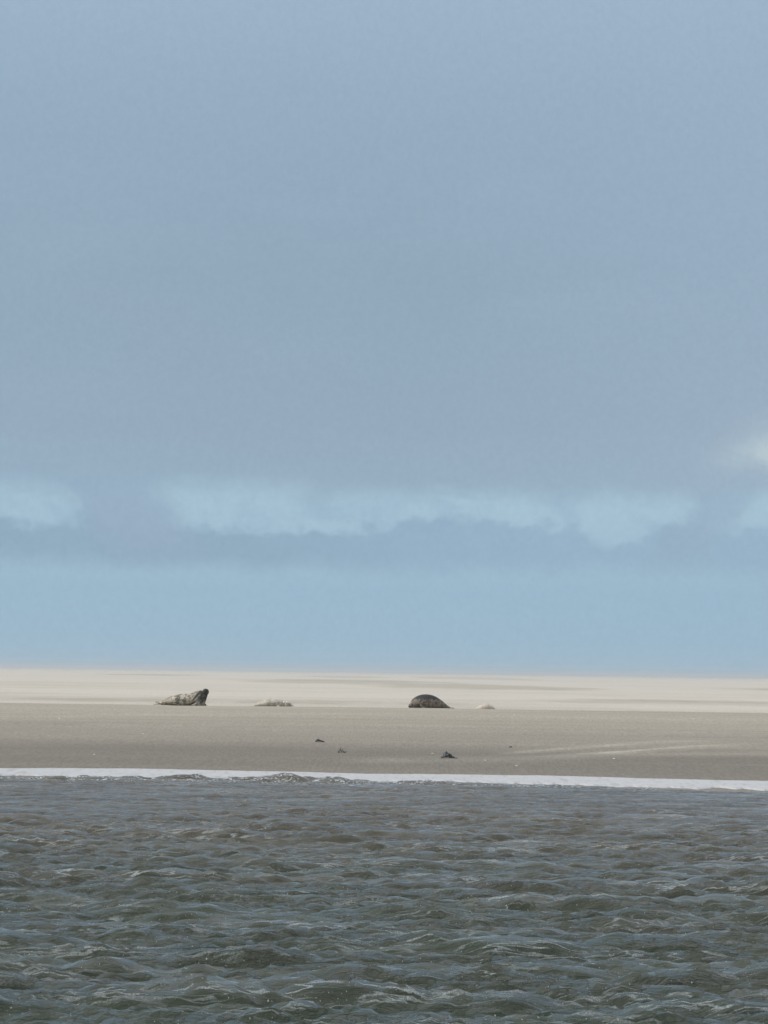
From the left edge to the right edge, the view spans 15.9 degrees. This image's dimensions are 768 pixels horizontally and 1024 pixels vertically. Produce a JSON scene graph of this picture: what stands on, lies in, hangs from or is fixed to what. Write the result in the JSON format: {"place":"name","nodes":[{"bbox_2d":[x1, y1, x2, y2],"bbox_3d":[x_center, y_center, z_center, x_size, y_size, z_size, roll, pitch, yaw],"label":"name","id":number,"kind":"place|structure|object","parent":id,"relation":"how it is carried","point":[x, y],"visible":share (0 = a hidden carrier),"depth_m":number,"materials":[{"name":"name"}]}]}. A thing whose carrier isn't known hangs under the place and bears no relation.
{"place":"outdoors","nodes":[
{"label":"outdoors","id":0,"kind":"place"},
{"bbox_2d":[0,773,767,1023],"bbox_3d":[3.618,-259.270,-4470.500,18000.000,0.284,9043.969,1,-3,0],"label":"sea","id":1,"kind":"structure","parent":0,"point":[285,898],"depth_m":18.94,"materials":[{"name":"liquid"}]},
{"bbox_2d":[0,768,767,790],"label":"foam strip","id":2,"kind":"object","parent":1,"relation":"on","point":[698,784],"visible":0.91,"depth_m":41.19,"materials":[{"name":"white liquid"}]},
{"bbox_2d":[0,703,767,791],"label":"beach slope","id":3,"kind":"structure","parent":0,"point":[646,744],"depth_m":55.99,"materials":[{"name":"beige sand"}]},
{"bbox_2d":[154,689,208,705],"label":"seal","id":4,"kind":"object","parent":3,"relation":"on","point":[197,698],"visible":0.96,"depth_m":82.61,"materials":[{"name":"beige fur"}]},
{"bbox_2d":[251,699,293,705],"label":"seal","id":5,"kind":"object","parent":3,"relation":"on","point":[272,702],"visible":0.65,"depth_m":83.66,"materials":[{"name":"grey fur"}]},
{"bbox_2d":[408,694,451,707],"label":"seal","id":6,"kind":"object","parent":3,"relation":"on","point":[425,701],"visible":0.84,"depth_m":83.20,"materials":[{"name":"grey fur"}]},
{"bbox_2d":[475,704,494,708],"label":"seal","id":7,"kind":"object","parent":3,"relation":"on","point":[485,706],"visible":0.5,"depth_m":83.89,"materials":[{"name":"fur"}]},
{"bbox_2d":[0,667,767,712],"bbox_3d":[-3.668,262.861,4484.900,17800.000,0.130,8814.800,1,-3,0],"label":"sand flat","id":8,"kind":"structure","parent":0,"point":[351,689],"depth_m":185.07,"materials":[{"name":"beige sand"}]},
{"bbox_2d":[0,0,767,677],"label":"sky","id":9,"kind":"structure","parent":0,"point":[361,336],"materials":[{"name":"blue"}]},
{"bbox_2d":[441,751,455,757],"bbox_3d":[1.146,4.271,48.426,0.307,0.130,0.176,1,-3,0],"label":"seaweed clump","id":10,"kind":"object","parent":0,"point":[446,754],"visible":1,"depth_m":48.38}
]}

